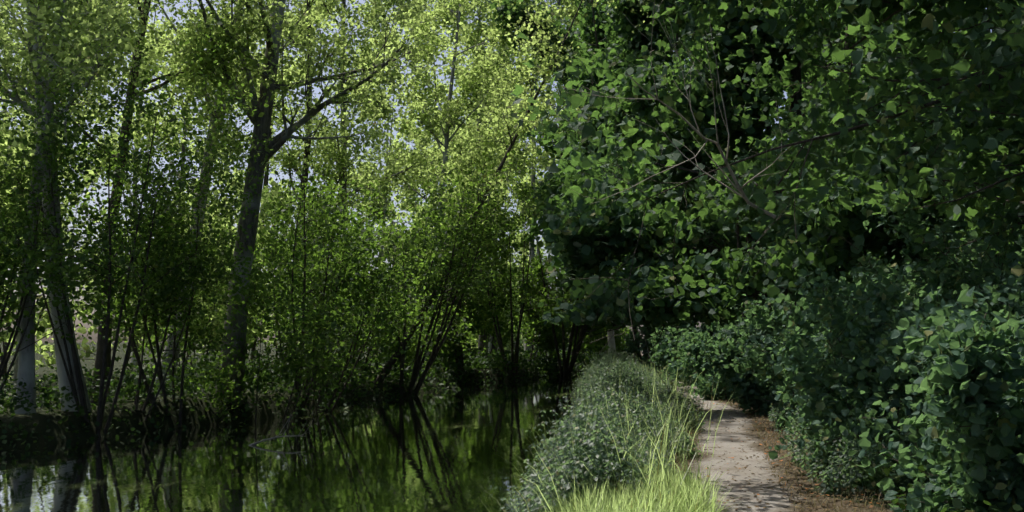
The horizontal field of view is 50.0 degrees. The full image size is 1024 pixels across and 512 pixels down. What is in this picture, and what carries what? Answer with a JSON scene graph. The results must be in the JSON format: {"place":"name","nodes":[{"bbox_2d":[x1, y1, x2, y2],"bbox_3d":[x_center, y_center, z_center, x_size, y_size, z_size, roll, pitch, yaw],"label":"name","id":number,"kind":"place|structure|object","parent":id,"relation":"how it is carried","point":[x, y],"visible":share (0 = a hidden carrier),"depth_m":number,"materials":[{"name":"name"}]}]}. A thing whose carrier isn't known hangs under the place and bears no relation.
{"place":"outdoors","nodes":[
{"label":"outdoors","id":0,"kind":"place"},
{"bbox_2d":[0,373,583,511],"bbox_3d":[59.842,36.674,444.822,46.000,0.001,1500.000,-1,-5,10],"label":"canal water","id":1,"kind":"structure","parent":0,"point":[434,451],"depth_m":18.81,"materials":[{"name":"green liquid"}]},
{"bbox_2d":[249,414,313,444],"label":"fallen branch","id":2,"kind":"object","parent":1,"relation":"in","point":[260,441],"visible":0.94,"depth_m":21.91,"materials":[{"name":"brown wood"}]},
{"bbox_2d":[0,342,935,511],"bbox_3d":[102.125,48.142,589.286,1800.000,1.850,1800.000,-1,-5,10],"label":"ground","id":3,"kind":"structure","parent":0,"point":[264,412],"depth_m":26.83,"materials":[{"name":"soil"}]},
{"bbox_2d":[0,76,83,342],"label":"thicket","id":4,"kind":"object","parent":3,"relation":"on","point":[7,147],"visible":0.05,"depth_m":32.89,"materials":[{"name":"green plant"}]},
{"bbox_2d":[0,94,115,380],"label":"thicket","id":5,"kind":"object","parent":3,"relation":"on","point":[40,319],"visible":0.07,"depth_m":41.63,"materials":[{"name":"green plant"}]},
{"bbox_2d":[0,0,123,386],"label":"tree","id":6,"kind":"object","parent":3,"relation":"on","point":[17,340],"visible":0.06,"depth_m":38.82,"materials":[{"name":"green plant"}]},
{"bbox_2d":[0,113,130,322],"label":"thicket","id":7,"kind":"object","parent":3,"relation":"on","point":[14,144],"visible":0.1,"depth_m":29.91,"materials":[{"name":"green plant"}]},
{"bbox_2d":[0,116,163,390],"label":"bank shrub","id":8,"kind":"object","parent":3,"relation":"on","point":[10,274],"visible":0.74,"depth_m":22.63,"materials":[{"name":"green plant"}]},
{"bbox_2d":[0,0,167,411],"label":"tree","id":9,"kind":"object","parent":3,"relation":"on","point":[106,40],"visible":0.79,"depth_m":22.57,"materials":[{"name":"green plant"}]},
{"bbox_2d":[0,0,168,368],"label":"tree","id":10,"kind":"object","parent":3,"relation":"on","point":[96,113],"visible":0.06,"depth_m":52.84,"materials":[{"name":"green plant"}]},
{"bbox_2d":[0,0,197,413],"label":"tree","id":11,"kind":"object","parent":3,"relation":"on","point":[26,366],"visible":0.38,"depth_m":23.41,"materials":[{"name":"green plant"}]},
{"bbox_2d":[1,207,268,381],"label":"thicket","id":12,"kind":"object","parent":3,"relation":"on","point":[50,360],"visible":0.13,"depth_m":45.02,"materials":[{"name":"green plant"}]},
{"bbox_2d":[0,1,286,436],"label":"shrub","id":13,"kind":"object","parent":3,"relation":"on","point":[59,147],"visible":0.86,"depth_m":22.95,"materials":[{"name":"green plant"}]},
{"bbox_2d":[90,3,208,367],"bbox_3d":[-20.887,-3.969,59.982,8.267,20.586,7.326,-2,-5,26],"label":"tree","id":14,"kind":"object","parent":3,"relation":"on","point":[124,75],"visible":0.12,"depth_m":59.67,"materials":[{"name":"green plant"}]},
{"bbox_2d":[11,86,288,426],"bbox_3d":[-8.606,-0.101,26.825,6.160,8.430,6.649,-1,-5,10],"label":"shrub","id":15,"kind":"object","parent":3,"relation":"on","point":[223,179],"visible":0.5,"depth_m":25.79,"materials":[{"name":"green plant"}]},
{"bbox_2d":[0,0,320,402],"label":"tree","id":16,"kind":"object","parent":3,"relation":"on","point":[100,342],"visible":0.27,"depth_m":28.08,"materials":[{"name":"green plant"}]},
{"bbox_2d":[72,177,263,420],"bbox_3d":[-8.263,1.069,26.101,4.656,5.563,4.538,-3,-5,32],"label":"bank shrub","id":17,"kind":"object","parent":3,"relation":"on","point":[171,313],"visible":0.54,"depth_m":25.67,"materials":[{"name":"green plant"}]},
{"bbox_2d":[102,0,258,214],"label":"tree","id":18,"kind":"object","parent":3,"relation":"on","point":[156,54],"visible":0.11,"depth_m":57.07,"materials":[{"name":"green plant"}]},
{"bbox_2d":[111,239,251,367],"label":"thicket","id":19,"kind":"object","parent":3,"relation":"on","point":[187,356],"visible":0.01,"depth_m":58.02,"materials":[{"name":"green plant"}]},
{"bbox_2d":[94,143,270,367],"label":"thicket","id":20,"kind":"object","parent":3,"relation":"on","point":[220,257],"visible":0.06,"depth_m":48.65,"materials":[{"name":"green plant"}]},
{"bbox_2d":[91,0,373,395],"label":"tree","id":21,"kind":"object","parent":3,"relation":"on","point":[197,80],"visible":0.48,"depth_m":28.72,"materials":[{"name":"green plant"}]},
{"bbox_2d":[164,144,315,342],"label":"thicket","id":22,"kind":"object","parent":3,"relation":"on","point":[274,192],"visible":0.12,"depth_m":52.82,"materials":[{"name":"green plant"}]},
{"bbox_2d":[206,0,317,361],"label":"tree","id":23,"kind":"object","parent":3,"relation":"on","point":[280,182],"visible":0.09,"depth_m":63.01,"materials":[{"name":"green plant"}]},
{"bbox_2d":[148,176,384,423],"bbox_3d":[-5.889,1.333,27.948,4.758,7.164,5.343,-1,-5,10],"label":"bank shrub","id":24,"kind":"object","parent":3,"relation":"on","point":[308,359],"visible":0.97,"depth_m":27.96,"materials":[{"name":"green plant"}]},
{"bbox_2d":[157,0,419,370],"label":"tree","id":25,"kind":"object","parent":3,"relation":"on","point":[293,155],"visible":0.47,"depth_m":42.91,"materials":[{"name":"green plant"}]},
{"bbox_2d":[246,0,339,363],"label":"tree","id":26,"kind":"object","parent":3,"relation":"on","point":[295,68],"visible":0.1,"depth_m":67.57,"materials":[{"name":"green plant"}]},
{"bbox_2d":[118,0,475,405],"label":"tree","id":27,"kind":"object","parent":3,"relation":"on","point":[277,142],"visible":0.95,"depth_m":28.36,"materials":[{"name":"green plant"}]},
{"bbox_2d":[234,177,365,359],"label":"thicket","id":28,"kind":"object","parent":3,"relation":"on","point":[269,208],"visible":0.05,"depth_m":61.10,"materials":[{"name":"green plant"}]},
{"bbox_2d":[0,345,605,453],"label":"riverbank","id":29,"kind":"structure","parent":3,"relation":"on","point":[494,360],"depth_m":31.05,"materials":[{"name":"green plant"}]},
{"bbox_2d":[183,121,434,408],"bbox_3d":[-6.142,0.433,30.500,6.119,7.742,5.875,-2,-5,26],"label":"shrub","id":30,"kind":"object","parent":3,"relation":"on","point":[285,216],"visible":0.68,"depth_m":30.89,"materials":[{"name":"green plant"}]},
{"bbox_2d":[259,208,390,389],"bbox_3d":[-6.849,1.444,38.639,4.618,6.754,5.239,1,-5,-14],"label":"tree","id":31,"kind":"object","parent":3,"relation":"on","point":[360,359],"visible":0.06,"depth_m":38.36,"materials":[{"name":"green plant"}]},
{"bbox_2d":[256,235,420,390],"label":"bank shrub","id":32,"kind":"object","parent":3,"relation":"on","point":[289,320],"visible":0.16,"depth_m":35.18,"materials":[{"name":"green plant"}]},
{"bbox_2d":[289,213,431,381],"bbox_3d":[-5.903,1.665,43.015,5.114,7.147,4.584,4,-6,-39],"label":"tree","id":33,"kind":"object","parent":3,"relation":"on","point":[409,352],"visible":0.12,"depth_m":42.78,"materials":[{"name":"green plant"}]},
{"bbox_2d":[267,186,455,412],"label":"bank shrub","id":34,"kind":"object","parent":3,"relation":"on","point":[389,311],"visible":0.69,"depth_m":31.76,"materials":[{"name":"green plant"}]},
{"bbox_2d":[278,0,480,374],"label":"tree","id":35,"kind":"object","parent":3,"relation":"on","point":[438,42],"visible":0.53,"depth_m":44.26,"materials":[{"name":"green plant"}]},
{"bbox_2d":[358,0,435,356],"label":"tree","id":36,"kind":"object","parent":3,"relation":"on","point":[373,27],"visible":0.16,"depth_m":84.31,"materials":[{"name":"green plant"}]},
{"bbox_2d":[347,22,449,358],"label":"tree","id":37,"kind":"object","parent":3,"relation":"on","point":[405,127],"visible":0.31,"depth_m":76.28,"materials":[{"name":"green plant"}]},
{"bbox_2d":[378,212,441,338],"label":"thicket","id":38,"kind":"object","parent":3,"relation":"on","point":[413,301],"visible":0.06,"depth_m":73.74,"materials":[{"name":"green plant"}]},
{"bbox_2d":[397,127,432,346],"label":"tree","id":39,"kind":"object","parent":3,"relation":"on","point":[426,138],"visible":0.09,"depth_m":136.82,"materials":[{"name":"green plant"}]},
{"bbox_2d":[347,275,489,371],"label":"bank shrub","id":40,"kind":"object","parent":3,"relation":"on","point":[469,333],"visible":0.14,"depth_m":48.26,"materials":[{"name":"green plant"}]},
{"bbox_2d":[394,107,443,223],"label":"tree","id":41,"kind":"object","parent":3,"relation":"on","point":[410,201],"visible":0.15,"depth_m":129.10,"materials":[{"name":"green plant"}]},
{"bbox_2d":[374,7,474,324],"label":"tree","id":42,"kind":"object","parent":3,"relation":"on","point":[398,144],"visible":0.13,"depth_m":87.97,"materials":[{"name":"green plant"}]},
{"bbox_2d":[350,0,532,361],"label":"tree","id":43,"kind":"object","parent":3,"relation":"on","point":[471,85],"visible":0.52,"depth_m":57.53,"materials":[{"name":"green plant"}]},
{"bbox_2d":[422,78,463,253],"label":"tree","id":44,"kind":"object","parent":3,"relation":"on","point":[443,90],"visible":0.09,"depth_m":123.25,"materials":[{"name":"green plant"}]},
{"bbox_2d":[360,148,540,394],"bbox_3d":[-2.558,0.664,41.965,7.228,9.796,7.355,-1,-5,10],"label":"shrub","id":45,"kind":"object","parent":3,"relation":"on","point":[461,277],"visible":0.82,"depth_m":41.84,"materials":[{"name":"green plant"}]},
{"bbox_2d":[400,176,506,373],"bbox_3d":[-2.978,0.853,52.842,5.007,10.152,7.574,1,-5,-18],"label":"tree","id":46,"kind":"object","parent":3,"relation":"on","point":[430,196],"visible":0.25,"depth_m":52.49,"materials":[{"name":"green plant"}]},
{"bbox_2d":[416,271,508,369],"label":"bank shrub","id":47,"kind":"object","parent":3,"relation":"on","point":[478,317],"visible":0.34,"depth_m":53.16,"materials":[{"name":"green plant"}]},
{"bbox_2d":[437,49,493,239],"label":"tree","id":48,"kind":"object","parent":3,"relation":"on","point":[456,73],"visible":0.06,"depth_m":96.25,"materials":[{"name":"green plant"}]},
{"bbox_2d":[378,0,556,353],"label":"tree","id":49,"kind":"object","parent":3,"relation":"on","point":[479,30],"visible":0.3,"depth_m":66.17,"materials":[{"name":"green plant"}]},
{"bbox_2d":[442,247,526,346],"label":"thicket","id":50,"kind":"object","parent":3,"relation":"on","point":[512,261],"visible":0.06,"depth_m":89.60,"materials":[{"name":"green plant"}]},
{"bbox_2d":[452,0,543,353],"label":"tree","id":51,"kind":"object","parent":3,"relation":"on","point":[510,170],"visible":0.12,"depth_m":72.51,"materials":[{"name":"green plant"}]},
{"bbox_2d":[471,54,528,262],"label":"tree","id":52,"kind":"object","parent":3,"relation":"on","point":[518,238],"visible":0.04,"depth_m":114.60,"materials":[{"name":"green plant"}]},
{"bbox_2d":[468,259,536,357],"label":"bank shrub","id":53,"kind":"object","parent":3,"relation":"on","point":[507,336],"visible":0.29,"depth_m":61.04,"materials":[{"name":"green plant"}]},
{"bbox_2d":[435,162,576,375],"bbox_3d":[-0.729,0.340,57.314,7.650,11.986,7.481,-1,-5,10],"label":"alder stool","id":54,"kind":"object","parent":3,"relation":"on","point":[526,288],"visible":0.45,"depth_m":58.06,"materials":[{"name":"green plant"}]},
{"bbox_2d":[490,111,531,352],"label":"tree","id":55,"kind":"object","parent":3,"relation":"on","point":[513,178],"visible":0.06,"depth_m":103.41,"materials":[{"name":"green plant"}]},
{"bbox_2d":[373,0,655,383],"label":"tree","id":56,"kind":"object","parent":3,"relation":"on","point":[513,144],"visible":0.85,"depth_m":43.16,"materials":[{"name":"green plant"}]},
{"bbox_2d":[468,0,585,350],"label":"tree","id":57,"kind":"object","parent":3,"relation":"on","point":[526,178],"visible":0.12,"depth_m":81.77,"materials":[{"name":"green plant"}]},
{"bbox_2d":[511,104,558,283],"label":"tree","id":58,"kind":"object","parent":3,"relation":"on","point":[536,249],"visible":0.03,"depth_m":116.62,"materials":[{"name":"green plant"}]},
{"bbox_2d":[505,252,570,360],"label":"bank shrub","id":59,"kind":"object","parent":3,"relation":"on","point":[537,320],"visible":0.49,"depth_m":66.00,"materials":[{"name":"green plant"}]},
{"bbox_2d":[518,294,578,362],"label":"bank shrub","id":60,"kind":"object","parent":3,"relation":"on","point":[545,348],"visible":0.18,"depth_m":67.81,"materials":[{"name":"green plant"}]},
{"bbox_2d":[506,0,601,357],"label":"tree","id":61,"kind":"object","parent":3,"relation":"on","point":[548,90],"visible":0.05,"depth_m":76.48,"materials":[{"name":"green plant"}]},
{"bbox_2d":[515,163,622,375],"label":"alder stool","id":62,"kind":"object","parent":3,"relation":"on","point":[567,369],"visible":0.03,"depth_m":65.15,"materials":[{"name":"green plant"}]},
{"bbox_2d":[548,0,619,355],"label":"tree","id":63,"kind":"object","parent":3,"relation":"on","point":[611,343],"visible":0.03,"depth_m":80.41,"materials":[{"name":"green plant"}]},
{"bbox_2d":[557,262,621,359],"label":"bank shrub","id":64,"kind":"object","parent":3,"relation":"on","point":[589,345],"visible":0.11,"depth_m":71.77,"materials":[{"name":"green plant"}]},
{"bbox_2d":[493,347,707,511],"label":"nettle bed","id":65,"kind":"object","parent":3,"relation":"on","point":[589,445],"visible":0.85,"depth_m":12.00,"materials":[{"name":"green plant"}]},
{"bbox_2d":[470,0,745,363],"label":"maple","id":66,"kind":"object","parent":3,"relation":"on","point":[622,28],"visible":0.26,"depth_m":55.77,"materials":[{"name":"green plant"}]},
{"bbox_2d":[479,355,736,511],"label":"tall grass","id":67,"kind":"structure","parent":3,"relation":"on","point":[663,450],"depth_m":10.76,"materials":[{"name":"green plant"}]},
{"bbox_2d":[586,326,631,357],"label":"bank shrub","id":68,"kind":"object","parent":3,"relation":"on","point":[619,341],"visible":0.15,"depth_m":87.15,"materials":[{"name":"green plant"}]},
{"bbox_2d":[521,455,734,511],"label":"long grass","id":69,"kind":"structure","parent":3,"relation":"on","point":[699,497],"depth_m":8.93,"materials":[{"name":"green plant"}]},
{"bbox_2d":[518,0,757,325],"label":"maple","id":70,"kind":"object","parent":3,"relation":"on","point":[589,39],"visible":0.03,"depth_m":63.59,"materials":[{"name":"green plant"}]},
{"bbox_2d":[621,324,690,376],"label":"bush","id":71,"kind":"object","parent":3,"relation":"on","point":[631,345],"visible":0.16,"depth_m":49.40,"materials":[{"name":"green plant"}]},
{"bbox_2d":[544,2,774,329],"bbox_3d":[6.906,-6.596,50.574,11.899,24.750,10.411,2,-5,-29],"label":"maple","id":72,"kind":"object","parent":3,"relation":"on","point":[627,58],"visible":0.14,"depth_m":49.52,"materials":[{"name":"green plant"}]},
{"bbox_2d":[571,20,776,332],"bbox_3d":[9.992,-5.318,57.410,10.603,23.283,12.803,-4,-6,42],"label":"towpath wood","id":73,"kind":"object","parent":3,"relation":"on","point":[710,249],"visible":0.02,"depth_m":57.34,"materials":[{"name":"green plant"}]},
{"bbox_2d":[640,325,715,381],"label":"bush","id":74,"kind":"object","parent":3,"relation":"on","point":[670,335],"visible":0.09,"depth_m":40.72,"materials":[{"name":"green plant"}]},
{"bbox_2d":[650,304,740,389],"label":"bush","id":75,"kind":"object","parent":3,"relation":"on","point":[693,364],"visible":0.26,"depth_m":35.06,"materials":[{"name":"green plant"}]},
{"bbox_2d":[663,312,741,354],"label":"bush","id":76,"kind":"object","parent":3,"relation":"on","point":[682,325],"visible":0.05,"depth_m":46.57,"materials":[{"name":"green plant"}]},
{"bbox_2d":[640,350,810,511],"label":"towpath","id":77,"kind":"structure","parent":3,"relation":"on","point":[775,493],"depth_m":14.02,"materials":[{"name":"beige gravel"}]},
{"bbox_2d":[668,377,785,511],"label":"gravel","id":78,"kind":"structure","parent":77,"relation":"on","point":[734,456],"depth_m":14.93,"materials":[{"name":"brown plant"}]},
{"bbox_2d":[680,317,778,399],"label":"bush","id":79,"kind":"object","parent":3,"relation":"on","point":[718,380],"visible":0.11,"depth_m":30.08,"materials":[{"name":"green plant"}]},
{"bbox_2d":[703,315,787,415],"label":"bush","id":80,"kind":"object","parent":3,"relation":"on","point":[753,393],"visible":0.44,"depth_m":23.95,"materials":[{"name":"green plant"}]},
{"bbox_2d":[654,7,836,316],"bbox_3d":[9.649,-4.676,44.813,8.108,20.010,8.969,2,-5,-27],"label":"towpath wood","id":81,"kind":"object","parent":3,"relation":"on","point":[706,222],"visible":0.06,"depth_m":44.96,"materials":[{"name":"green plant"}]},
{"bbox_2d":[664,25,831,317],"bbox_3d":[8.186,-3.096,38.103,5.971,15.808,7.362,-1,-5,10],"label":"tree","id":82,"kind":"object","parent":3,"relation":"on","point":[810,70],"visible":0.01,"depth_m":37.03,"materials":[{"name":"green plant"}]},
{"bbox_2d":[538,0,989,369],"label":"maple","id":83,"kind":"object","parent":3,"relation":"on","point":[591,239],"visible":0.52,"depth_m":24.84,"materials":[{"name":"green plant"}]},
{"bbox_2d":[695,72,836,252],"bbox_3d":[13.176,-9.449,39.538,13.173,28.701,9.690,-1,-5,10],"label":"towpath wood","id":84,"kind":"object","parent":3,"relation":"on","point":[808,89],"visible":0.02,"depth_m":39.67,"materials":[{"name":"green plant"}]},
{"bbox_2d":[510,0,1023,399],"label":"maple","id":85,"kind":"object","parent":3,"relation":"on","point":[992,136],"visible":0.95,"depth_m":13.18,"materials":[{"name":"green plant"}]},
{"bbox_2d":[547,0,790,218],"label":"dead bough","id":86,"kind":"object","parent":85,"relation":"attached to","point":[741,191],"visible":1,"depth_m":11.81,"materials":[{"name":"brown wood"}]},
{"bbox_2d":[641,352,892,511],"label":"path verge","id":87,"kind":"structure","parent":3,"relation":"on","point":[806,485],"depth_m":12.82,"materials":[{"name":"brown soil"}]},
{"bbox_2d":[658,384,705,476],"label":"verge grass","id":88,"kind":"structure","parent":87,"relation":"on","point":[696,440],"depth_m":15.46,"materials":[{"name":"green plant"}]},
{"bbox_2d":[695,382,906,511],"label":"fallen leaves","id":89,"kind":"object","parent":87,"relation":"on","point":[801,475],"depth_m":12.06,"materials":[{"name":"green plant"}]},
{"bbox_2d":[723,266,843,354],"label":"bush","id":90,"kind":"object","parent":3,"relation":"on","point":[819,331],"visible":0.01,"depth_m":29.77,"materials":[{"name":"green plant"}]},
{"bbox_2d":[705,52,874,272],"bbox_3d":[14.584,-5.419,51.809,10.909,22.583,10.008,-1,-5,10],"label":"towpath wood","id":91,"kind":"object","parent":3,"relation":"on","point":[734,243],"visible":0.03,"depth_m":49.52,"materials":[{"name":"green plant"}]},
{"bbox_2d":[674,7,918,265],"bbox_3d":[9.236,-6.673,34.703,11.426,22.432,10.638,-4,-6,40],"label":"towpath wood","id":92,"kind":"object","parent":3,"relation":"on","point":[848,45],"visible":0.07,"depth_m":35.75,"materials":[{"name":"green plant"}]},
{"bbox_2d":[706,285,910,425],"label":"bush","id":93,"kind":"object","parent":3,"relation":"on","point":[758,353],"visible":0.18,"depth_m":20.13,"materials":[{"name":"green plant"}]},
{"bbox_2d":[711,386,957,495],"bbox_3d":[7.015,3.544,30.027,2.938,0.933,38.220,-1,-4,7],"label":"nettle bed","id":94,"kind":"object","parent":3,"relation":"on","point":[841,470],"visible":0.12,"depth_m":11.99,"materials":[{"name":"green plant"}]},
{"bbox_2d":[730,219,1000,404],"bbox_3d":[7.338,1.351,22.152,5.766,4.557,3.671,-1,-5,10],"label":"bush","id":95,"kind":"object","parent":3,"relation":"on","point":[793,296],"visible":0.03,"depth_m":22.23,"materials":[{"name":"green plant"}]},
{"bbox_2d":[757,255,1002,474],"bbox_3d":[4.721,1.457,13.778,3.212,3.045,2.929,-1,-5,10],"label":"bush","id":96,"kind":"object","parent":3,"relation":"on","point":[833,388],"visible":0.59,"depth_m":13.56,"materials":[{"name":"green plant"}]},
{"bbox_2d":[802,9,1012,278],"bbox_3d":[11.677,-3.880,30.488,8.158,16.301,10.649,-1,-5,10],"label":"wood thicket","id":97,"kind":"object","parent":3,"relation":"on","point":[865,50],"visible":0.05,"depth_m":31.27,"materials":[{"name":"green plant"}]},
{"bbox_2d":[792,161,1023,441],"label":"bush","id":98,"kind":"object","parent":3,"relation":"on","point":[908,223],"visible":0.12,"depth_m":16.45,"materials":[{"name":"green plant"}]},
{"bbox_2d":[816,389,1023,511],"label":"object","id":99,"kind":"object","parent":3,"relation":"on","point":[956,503],"visible":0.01,"depth_m":9.98,"materials":[{"name":"green plant"}]},
{"bbox_2d":[831,216,1023,489],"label":"bush","id":100,"kind":"object","parent":3,"relation":"on","point":[1012,287],"visible":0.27,"depth_m":11.25,"materials":[{"name":"green plant"}]},
{"bbox_2d":[857,286,1023,511],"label":"bush","id":101,"kind":"object","parent":3,"relation":"on","point":[972,384],"visible":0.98,"depth_m":8.41,"materials":[{"name":"green plant"}]},
{"bbox_2d":[876,0,1023,282],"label":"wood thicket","id":102,"kind":"object","parent":3,"relation":"on","point":[955,211],"visible":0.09,"depth_m":21.87,"materials":[{"name":"green plant"}]},
{"bbox_2d":[921,18,1011,331],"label":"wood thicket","id":103,"kind":"object","parent":3,"relation":"on","point":[959,161],"visible":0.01,"depth_m":27.45,"materials":[{"name":"green plant"}]},
{"bbox_2d":[917,200,1023,328],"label":"bush","id":104,"kind":"object","parent":3,"relation":"on","point":[959,267],"visible":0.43,"depth_m":14.61,"materials":[{"name":"green plant"}]},
{"bbox_2d":[986,19,1023,154],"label":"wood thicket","id":105,"kind":"object","parent":3,"relation":"on","point":[1002,149],"visible":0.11,"depth_m":16.83,"materials":[{"name":"green plant"}]},
{"bbox_2d":[0,0,991,342],"label":"sky","id":106,"kind":"structure","parent":0,"point":[185,9],"materials":[{"name":"white"}]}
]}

